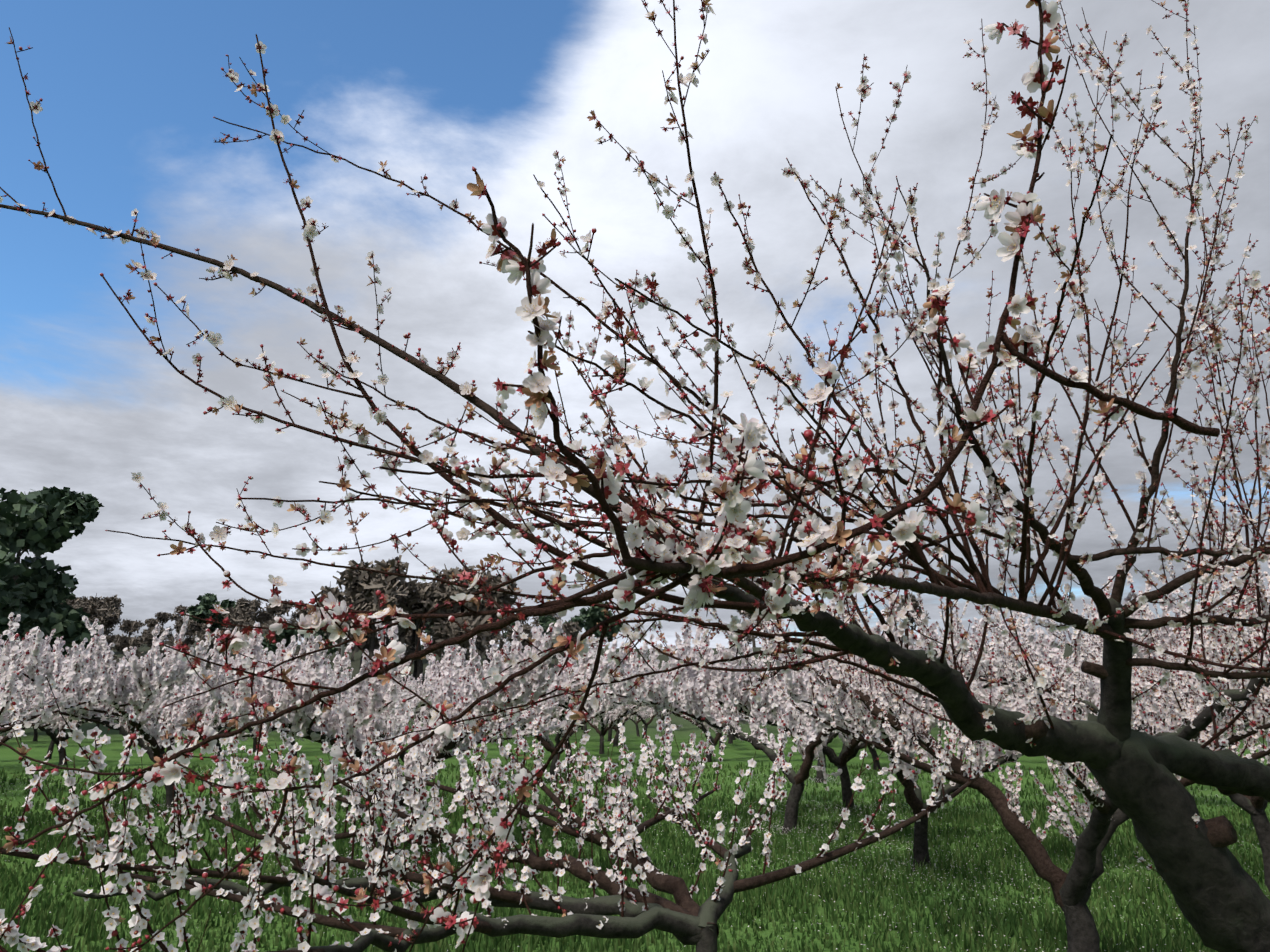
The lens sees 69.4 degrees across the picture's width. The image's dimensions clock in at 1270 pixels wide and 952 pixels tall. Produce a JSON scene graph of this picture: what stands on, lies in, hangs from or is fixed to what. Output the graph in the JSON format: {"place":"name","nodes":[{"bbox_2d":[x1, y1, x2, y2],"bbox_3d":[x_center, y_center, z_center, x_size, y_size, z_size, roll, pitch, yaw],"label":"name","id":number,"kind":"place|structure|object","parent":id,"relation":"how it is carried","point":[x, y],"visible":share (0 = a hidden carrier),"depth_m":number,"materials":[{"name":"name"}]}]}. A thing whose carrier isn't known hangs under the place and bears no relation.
{"place":"outdoors","nodes":[
{"label":"outdoors","id":0,"kind":"place"},
{"bbox_2d":[0,765,1268,951],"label":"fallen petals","id":1,"kind":"object","parent":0,"point":[789,855],"visible":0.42,"depth_m":9.40,"materials":[{"name":"plant"}]},
{"bbox_2d":[0,641,1269,951],"bbox_3d":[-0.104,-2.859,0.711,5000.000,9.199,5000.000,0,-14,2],"label":"ground","id":2,"kind":"structure","parent":0,"point":[738,751],"depth_m":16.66,"materials":[{"name":"green plant"}]},
{"bbox_2d":[33,727,37,740],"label":"plum tree","id":3,"kind":"object","parent":2,"relation":"on","point":[35,737],"depth_m":38.04,"materials":[{"name":"brown plant"}]},
{"bbox_2d":[0,634,96,746],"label":"plum tree","id":4,"kind":"object","parent":2,"relation":"on","point":[6,738],"visible":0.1,"depth_m":16.54,"materials":[{"name":"white plant"}]},
{"bbox_2d":[0,486,104,657],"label":"evergreen","id":5,"kind":"object","parent":2,"relation":"on","point":[46,519],"visible":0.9,"depth_m":51.76,"materials":[{"name":"green plant"}]},
{"bbox_2d":[0,622,114,735],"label":"plum tree","id":6,"kind":"object","parent":2,"relation":"on","point":[28,705],"visible":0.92,"depth_m":9.97,"materials":[{"name":"white plant"}]},
{"bbox_2d":[11,708,111,758],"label":"plum tree","id":7,"kind":"object","parent":2,"relation":"on","point":[51,745],"visible":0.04,"depth_m":26.92,"materials":[{"name":"brown plant"}]},
{"bbox_2d":[54,593,75,605],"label":"tree","id":8,"kind":"object","parent":2,"relation":"on","point":[72,594],"depth_m":99.38,"materials":[{"name":"green plant"}]},
{"bbox_2d":[62,596,88,606],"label":"tree","id":9,"kind":"object","parent":2,"relation":"on","point":[83,600],"visible":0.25,"depth_m":99.16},
{"bbox_2d":[70,601,108,626],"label":"tree","id":10,"kind":"object","parent":2,"relation":"on","point":[92,612],"visible":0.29,"depth_m":89.12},
{"bbox_2d":[11,646,173,764],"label":"plum tree","id":11,"kind":"object","parent":2,"relation":"on","point":[59,723],"visible":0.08,"depth_m":23.48,"materials":[{"name":"white plant"}]},
{"bbox_2d":[85,593,120,630],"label":"tree","id":12,"kind":"object","parent":2,"relation":"on","point":[109,605],"visible":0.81,"depth_m":89.54,"materials":[{"name":"plant"}]},
{"bbox_2d":[103,626,115,635],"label":"tree","id":13,"kind":"object","parent":2,"relation":"on","point":[110,631],"depth_m":118.46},
{"bbox_2d":[105,634,121,664],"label":"tree","id":14,"kind":"object","parent":2,"relation":"on","point":[110,639],"visible":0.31,"depth_m":77.81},
{"bbox_2d":[104,600,123,634],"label":"tree","id":15,"kind":"object","parent":2,"relation":"on","point":[118,608],"visible":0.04,"depth_m":96.38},
{"bbox_2d":[107,608,122,634],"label":"tree","id":16,"kind":"object","parent":2,"relation":"on","point":[121,612],"visible":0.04,"depth_m":113.72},
{"bbox_2d":[112,634,147,666],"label":"tree","id":17,"kind":"object","parent":2,"relation":"on","point":[122,642],"visible":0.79,"depth_m":73.91,"materials":[{"name":"plant"}]},
{"bbox_2d":[114,619,145,650],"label":"tree","id":18,"kind":"object","parent":2,"relation":"on","point":[130,626],"visible":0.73,"depth_m":88.12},
{"bbox_2d":[141,618,158,633],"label":"tree","id":19,"kind":"object","parent":2,"relation":"on","point":[152,622],"visible":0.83,"depth_m":98.47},
{"bbox_2d":[128,626,172,661],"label":"tree","id":20,"kind":"object","parent":2,"relation":"on","point":[147,635],"visible":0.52,"depth_m":76.90,"materials":[{"name":"plant"}]},
{"bbox_2d":[111,685,200,749],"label":"plum tree","id":21,"kind":"object","parent":2,"relation":"on","point":[132,729],"depth_m":32.16,"materials":[{"name":"white plant"}]},
{"bbox_2d":[154,612,173,637],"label":"tree","id":22,"kind":"object","parent":2,"relation":"on","point":[162,618],"visible":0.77,"depth_m":103.23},
{"bbox_2d":[0,612,347,809],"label":"plum tree","id":23,"kind":"object","parent":2,"relation":"on","point":[144,693],"visible":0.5,"depth_m":12.83,"materials":[{"name":"white plant"}]},
{"bbox_2d":[20,626,331,754],"bbox_3d":[-9.931,4.831,19.432,4.429,3.187,5.631,-9,-17,33],"label":"plum tree","id":24,"kind":"object","parent":2,"relation":"on","point":[181,680],"visible":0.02,"depth_m":19.23,"materials":[{"name":"white plant"}]},
{"bbox_2d":[169,623,194,645],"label":"tree","id":25,"kind":"object","parent":2,"relation":"on","point":[178,632],"visible":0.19,"depth_m":89.68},
{"bbox_2d":[165,617,199,645],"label":"tree","id":26,"kind":"object","parent":2,"relation":"on","point":[191,623],"visible":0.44,"depth_m":90.17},
{"bbox_2d":[169,604,196,635],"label":"tree","id":27,"kind":"object","parent":2,"relation":"on","point":[179,610],"visible":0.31,"depth_m":119.95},
{"bbox_2d":[183,635,197,745],"bbox_3d":[-15.583,7.691,32.103,0.378,4.237,0.088,0,-14,2],"label":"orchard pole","id":28,"kind":"object","parent":2,"relation":"on","point":[194,645],"visible":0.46,"depth_m":32.45,"materials":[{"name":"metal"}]},
{"bbox_2d":[153,670,235,755],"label":"plum tree","id":29,"kind":"object","parent":2,"relation":"on","point":[216,721],"visible":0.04,"depth_m":28.54,"materials":[{"name":"white plant"}]},
{"bbox_2d":[183,623,209,644],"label":"tree","id":30,"kind":"object","parent":2,"relation":"on","point":[200,627],"visible":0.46,"depth_m":91.18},
{"bbox_2d":[187,644,210,675],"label":"tree","id":31,"kind":"object","parent":2,"relation":"on","point":[189,646],"visible":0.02,"depth_m":74.41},
{"bbox_2d":[191,630,214,667],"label":"tree","id":32,"kind":"object","parent":2,"relation":"on","point":[200,635],"visible":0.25,"depth_m":76.06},
{"bbox_2d":[184,593,223,631],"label":"tree","id":33,"kind":"object","parent":2,"relation":"on","point":[202,610],"visible":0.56,"depth_m":98.63,"materials":[{"name":"green plant"}]},
{"bbox_2d":[214,614,226,635],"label":"tree","id":34,"kind":"object","parent":2,"relation":"on","point":[223,628],"visible":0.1,"depth_m":103.97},
{"bbox_2d":[220,599,252,631],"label":"evergreen","id":35,"kind":"object","parent":2,"relation":"on","point":[227,603],"visible":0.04,"depth_m":149.97,"materials":[{"name":"green plant"}]},
{"bbox_2d":[222,606,254,660],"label":"tree","id":36,"kind":"object","parent":2,"relation":"on","point":[242,616],"visible":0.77,"depth_m":86.42,"materials":[{"name":"plant"}]},
{"bbox_2d":[230,596,267,640],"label":"tree","id":37,"kind":"object","parent":2,"relation":"on","point":[244,603],"visible":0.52,"depth_m":102.05,"materials":[{"name":"plant"}]},
{"bbox_2d":[192,673,328,751],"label":"plum tree","id":38,"kind":"object","parent":2,"relation":"on","point":[250,729],"depth_m":32.74,"materials":[{"name":"brown plant"}]},
{"bbox_2d":[259,611,273,632],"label":"tree","id":39,"kind":"object","parent":2,"relation":"on","point":[268,616],"visible":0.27,"depth_m":104.24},
{"bbox_2d":[264,614,287,633],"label":"tree","id":40,"kind":"object","parent":2,"relation":"on","point":[272,621],"visible":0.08,"depth_m":87.24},
{"bbox_2d":[261,624,298,669],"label":"tree","id":41,"kind":"object","parent":2,"relation":"on","point":[286,634],"visible":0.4,"depth_m":74.35,"materials":[{"name":"green plant"}]},
{"bbox_2d":[260,599,299,634],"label":"tree","id":42,"kind":"object","parent":2,"relation":"on","point":[281,609],"visible":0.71,"depth_m":101.34,"materials":[{"name":"plant"}]},
{"bbox_2d":[184,657,386,760],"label":"plum tree","id":43,"kind":"object","parent":2,"relation":"on","point":[347,694],"depth_m":25.57,"materials":[{"name":"white plant"}]},
{"bbox_2d":[289,622,306,658],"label":"tree","id":44,"kind":"object","parent":2,"relation":"on","point":[302,635],"visible":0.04,"depth_m":86.32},
{"bbox_2d":[291,601,319,644],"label":"tree","id":45,"kind":"object","parent":2,"relation":"on","point":[296,615],"visible":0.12,"depth_m":102.90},
{"bbox_2d":[294,605,319,641],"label":"tree","id":46,"kind":"object","parent":2,"relation":"on","point":[304,612],"visible":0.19,"depth_m":100.95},
{"bbox_2d":[314,630,339,661],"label":"tree","id":47,"kind":"object","parent":2,"relation":"on","point":[331,650],"visible":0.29,"depth_m":90.08,"materials":[{"name":"green plant"}]},
{"bbox_2d":[333,638,346,757],"bbox_3d":[-6.960,5.384,21.542,0.378,3.437,0.088,0,-14,2],"label":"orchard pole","id":48,"kind":"object","parent":2,"relation":"on","point":[342,647],"visible":0.08,"depth_m":21.83,"materials":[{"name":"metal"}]},
{"bbox_2d":[314,581,371,671],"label":"tree","id":49,"kind":"object","parent":2,"relation":"on","point":[348,597],"visible":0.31,"depth_m":76.91,"materials":[{"name":"plant"}]},
{"bbox_2d":[283,665,439,751],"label":"plum tree","id":50,"kind":"object","parent":2,"relation":"on","point":[424,694],"visible":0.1,"depth_m":22.69,"materials":[{"name":"white plant"}]},
{"bbox_2d":[329,564,410,671],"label":"tree","id":51,"kind":"object","parent":2,"relation":"on","point":[349,579],"visible":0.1,"depth_m":76.92,"materials":[{"name":"plant"}]},
{"bbox_2d":[339,554,411,661],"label":"tree","id":52,"kind":"object","parent":2,"relation":"on","point":[383,583],"visible":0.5,"depth_m":76.04,"materials":[{"name":"plant"}]},
{"bbox_2d":[279,641,527,806],"bbox_3d":[-3.711,4.122,14.917,3.699,2.576,4.069,-8,-16,29],"label":"plum tree","id":53,"kind":"object","parent":2,"relation":"on","point":[401,717],"visible":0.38,"depth_m":15.13,"materials":[{"name":"white plant"}]},
{"bbox_2d":[195,607,612,868],"bbox_3d":[-2.503,2.709,9.312,4.264,2.507,4.451,2,-14,-9],"label":"plum tree","id":54,"kind":"object","parent":2,"relation":"on","point":[472,688],"visible":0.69,"depth_m":8.12,"materials":[{"name":"white plant"}]},
{"bbox_2d":[327,668,481,748],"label":"plum tree","id":55,"kind":"object","parent":2,"relation":"on","point":[420,717],"visible":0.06,"depth_m":27.41,"materials":[{"name":"white plant"}]},
{"bbox_2d":[383,678,428,720],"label":"plum tree","id":56,"kind":"object","parent":2,"relation":"on","point":[408,683],"visible":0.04,"depth_m":30.75,"materials":[{"name":"white plant"}]},
{"bbox_2d":[404,630,415,650],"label":"tree","id":57,"kind":"object","parent":2,"relation":"on","point":[408,636],"visible":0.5,"depth_m":90.56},
{"bbox_2d":[398,675,422,686],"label":"plum tree","id":58,"kind":"object","parent":2,"relation":"on","point":[405,677],"depth_m":52.39,"materials":[{"name":"white plant"}]},
{"bbox_2d":[396,675,430,718],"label":"plum tree","id":59,"kind":"object","parent":2,"relation":"on","point":[399,692],"depth_m":39.36,"materials":[{"name":"white plant"}]},
{"bbox_2d":[380,586,450,680],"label":"tree","id":60,"kind":"object","parent":2,"relation":"on","point":[413,631],"visible":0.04,"depth_m":81.77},
{"bbox_2d":[375,578,461,684],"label":"tree","id":61,"kind":"object","parent":2,"relation":"on","point":[424,598],"visible":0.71,"depth_m":78.25,"materials":[{"name":"plant"}]},
{"bbox_2d":[427,606,458,638],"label":"tree","id":62,"kind":"object","parent":2,"relation":"on","point":[430,632],"visible":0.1,"depth_m":106.53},
{"bbox_2d":[438,565,497,665],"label":"tree","id":63,"kind":"object","parent":2,"relation":"on","point":[456,610],"visible":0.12,"depth_m":78.96,"materials":[{"name":"plant"}]},
{"bbox_2d":[427,564,512,666],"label":"tree","id":64,"kind":"object","parent":2,"relation":"on","point":[445,573],"visible":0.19,"depth_m":79.32,"materials":[{"name":"plant"}]},
{"bbox_2d":[448,573,531,664],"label":"tree","id":65,"kind":"object","parent":2,"relation":"on","point":[500,599],"visible":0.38,"depth_m":77.78,"materials":[{"name":"plant"}]},
{"bbox_2d":[483,630,499,659],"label":"tree","id":66,"kind":"object","parent":2,"relation":"on","point":[488,644],"visible":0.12,"depth_m":87.99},
{"bbox_2d":[0,675,991,951],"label":"plum","id":67,"kind":"object","parent":2,"relation":"on","point":[682,919],"visible":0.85,"depth_m":3.28,"materials":[{"name":"white plant"}]},
{"bbox_2d":[487,617,508,651],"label":"tree","id":68,"kind":"object","parent":2,"relation":"on","point":[506,628],"visible":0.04,"depth_m":93.92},
{"bbox_2d":[496,613,514,643],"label":"tree","id":69,"kind":"object","parent":2,"relation":"on","point":[509,634],"visible":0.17,"depth_m":107.27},
{"bbox_2d":[504,622,514,640],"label":"tree","id":70,"kind":"object","parent":2,"relation":"on","point":[513,623],"visible":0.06,"depth_m":123.73,"materials":[{"name":"green plant"}]},
{"bbox_2d":[518,617,533,634],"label":"tree","id":71,"kind":"object","parent":2,"relation":"on","point":[526,627],"visible":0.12,"depth_m":107.97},
{"bbox_2d":[521,635,532,650],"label":"tree","id":72,"kind":"object","parent":2,"relation":"on","point":[527,643],"visible":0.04,"depth_m":79.65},
{"bbox_2d":[442,633,641,781],"bbox_3d":[-2.057,5.287,20.684,4.433,3.190,5.636,0,-14,-1],"label":"plum tree","id":73,"kind":"object","parent":2,"relation":"on","point":[563,702],"visible":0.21,"depth_m":19.93,"materials":[{"name":"white plant"}]},
{"bbox_2d":[530,613,562,626],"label":"tree","id":74,"kind":"object","parent":2,"relation":"on","point":[554,615],"visible":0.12,"depth_m":125.21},
{"bbox_2d":[538,615,556,635],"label":"tree","id":75,"kind":"object","parent":2,"relation":"on","point":[544,622],"visible":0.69,"depth_m":110.45,"materials":[{"name":"green plant"}]},
{"bbox_2d":[552,617,581,670],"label":"tree","id":76,"kind":"object","parent":2,"relation":"on","point":[569,629],"visible":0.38,"depth_m":79.84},
{"bbox_2d":[549,723,586,733],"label":"plum tree","id":77,"kind":"object","parent":2,"relation":"on","point":[585,726],"depth_m":51.62,"materials":[{"name":"brown plant"}]},
{"bbox_2d":[564,615,584,638],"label":"tree","id":78,"kind":"object","parent":2,"relation":"on","point":[579,619],"visible":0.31,"depth_m":105.58,"materials":[{"name":"green plant"}]},
{"bbox_2d":[562,663,622,740],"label":"plum tree","id":79,"kind":"object","parent":2,"relation":"on","point":[610,734],"depth_m":38.51,"materials":[{"name":"brown plant"}]},
{"bbox_2d":[579,601,622,641],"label":"evergreen","id":80,"kind":"object","parent":2,"relation":"on","point":[593,615],"visible":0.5,"depth_m":147.33,"materials":[{"name":"green plant"}]},
{"bbox_2d":[546,659,661,762],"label":"plum tree","id":81,"kind":"object","parent":2,"relation":"on","point":[553,715],"visible":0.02,"depth_m":25.54,"materials":[{"name":"white plant"}]},
{"bbox_2d":[559,670,664,746],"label":"plum tree","id":82,"kind":"object","parent":2,"relation":"on","point":[615,727],"depth_m":33.71,"materials":[{"name":"brown plant"}]},
{"bbox_2d":[588,701,648,753],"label":"plum tree","id":83,"kind":"object","parent":2,"relation":"on","point":[619,711],"visible":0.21,"depth_m":29.44,"materials":[{"name":"white plant"}]},
{"bbox_2d":[0,0,1269,951],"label":"plum tree","id":84,"kind":"object","parent":2,"relation":"on","point":[1221,897],"visible":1,"depth_m":1.83,"materials":[{"name":"brown plant"}]},
{"bbox_2d":[626,707,665,736],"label":"plum tree","id":85,"kind":"object","parent":2,"relation":"on","point":[637,721],"visible":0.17,"depth_m":47.21,"materials":[{"name":"brown plant"}]},
{"bbox_2d":[634,709,671,737],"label":"plum tree","id":86,"kind":"object","parent":2,"relation":"on","point":[640,715],"visible":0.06,"depth_m":43.22,"materials":[{"name":"white plant"}]},
{"bbox_2d":[651,708,670,720],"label":"plum tree","id":87,"kind":"object","parent":2,"relation":"on","point":[663,718],"depth_m":57.51,"materials":[{"name":"white plant"}]},
{"bbox_2d":[626,658,792,761],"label":"plum tree","id":88,"kind":"object","parent":2,"relation":"on","point":[703,727],"visible":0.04,"depth_m":25.84,"materials":[{"name":"white plant"}]},
{"bbox_2d":[702,701,742,743],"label":"plum tree","id":89,"kind":"object","parent":2,"relation":"on","point":[730,739],"depth_m":35.60,"materials":[{"name":"brown plant"}]},
{"bbox_2d":[705,695,741,748],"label":"plum tree","id":90,"kind":"object","parent":2,"relation":"on","point":[720,742],"visible":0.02,"depth_m":31.68,"materials":[{"name":"brown plant"}]},
{"bbox_2d":[737,610,767,646],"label":"bare tree","id":91,"kind":"object","parent":2,"relation":"on","point":[750,638],"visible":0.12,"depth_m":147.96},
{"bbox_2d":[723,696,844,782],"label":"plum tree","id":92,"kind":"object","parent":2,"relation":"on","point":[832,735],"depth_m":19.87,"materials":[{"name":"brown plant"}]},
{"bbox_2d":[544,599,1027,833],"bbox_3d":[1.544,3.198,12.000,5.759,2.891,4.755,-1,-14,4],"label":"plum tree","id":93,"kind":"object","parent":2,"relation":"on","point":[659,692],"visible":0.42,"depth_m":12.24,"materials":[{"name":"white plant"}]},
{"bbox_2d":[785,670,880,769],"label":"plum tree","id":94,"kind":"object","parent":2,"relation":"on","point":[876,762],"depth_m":23.13,"materials":[{"name":"brown plant"}]},
{"bbox_2d":[667,598,1061,811],"bbox_3d":[3.204,3.671,14.363,5.617,3.224,6.002,1,-14,-5],"label":"plum tree","id":95,"kind":"object","parent":2,"relation":"on","point":[730,684],"visible":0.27,"depth_m":13.63,"materials":[{"name":"white plant"}]},
{"bbox_2d":[895,591,930,643],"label":"bare tree","id":96,"kind":"object","parent":2,"relation":"on","point":[915,602],"visible":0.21,"depth_m":146.90,"materials":[{"name":"plant"}]},
{"bbox_2d":[756,617,1099,871],"bbox_3d":[2.651,2.756,9.465,4.042,2.458,4.895,7,-15,-25],"label":"plum tree","id":97,"kind":"object","parent":2,"relation":"on","point":[996,757],"visible":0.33,"depth_m":8.75,"materials":[{"name":"white plant"}]},
{"bbox_2d":[942,690,1006,743],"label":"plum tree","id":98,"kind":"object","parent":2,"relation":"on","point":[944,712],"visible":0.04,"depth_m":30.89,"materials":[{"name":"white plant"}]},
{"bbox_2d":[708,501,1269,951],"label":"plum","id":99,"kind":"object","parent":2,"relation":"on","point":[1072,887],"visible":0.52,"depth_m":5.56,"materials":[{"name":"white plant"}]},
{"bbox_2d":[974,670,1159,768],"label":"plum tree","id":100,"kind":"object","parent":2,"relation":"on","point":[997,695],"visible":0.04,"depth_m":22.00,"materials":[{"name":"white plant"}]},
{"bbox_2d":[908,498,1269,891],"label":"plum","id":101,"kind":"object","parent":2,"relation":"on","point":[1254,807],"visible":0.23,"depth_m":8.42,"materials":[{"name":"white plant"}]},
{"bbox_2d":[974,601,1260,734],"bbox_3d":[8.731,3.983,15.982,5.893,3.320,5.645,10,-17,-36],"label":"plum tree","id":102,"kind":"object","parent":2,"relation":"on","point":[1031,634],"visible":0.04,"depth_m":15.79,"materials":[{"name":"white plant"}]},
{"bbox_2d":[1080,668,1255,740],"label":"plum tree","id":103,"kind":"object","parent":2,"relation":"on","point":[1090,679],"visible":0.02,"depth_m":21.61,"materials":[{"name":"white plant"}]},
{"bbox_2d":[1086,576,1269,706],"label":"plum tree","id":104,"kind":"object","parent":2,"relation":"on","point":[1136,615],"visible":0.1,"depth_m":10.82,"materials":[{"name":"white plant"}]},
{"bbox_2d":[1143,673,1262,749],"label":"plum tree","id":105,"kind":"object","parent":2,"relation":"on","point":[1246,722],"depth_m":28.09,"materials":[{"name":"white plant"}]},
{"bbox_2d":[0,0,1269,648],"label":"sky","id":106,"kind":"structure","parent":0,"point":[131,92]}
]}

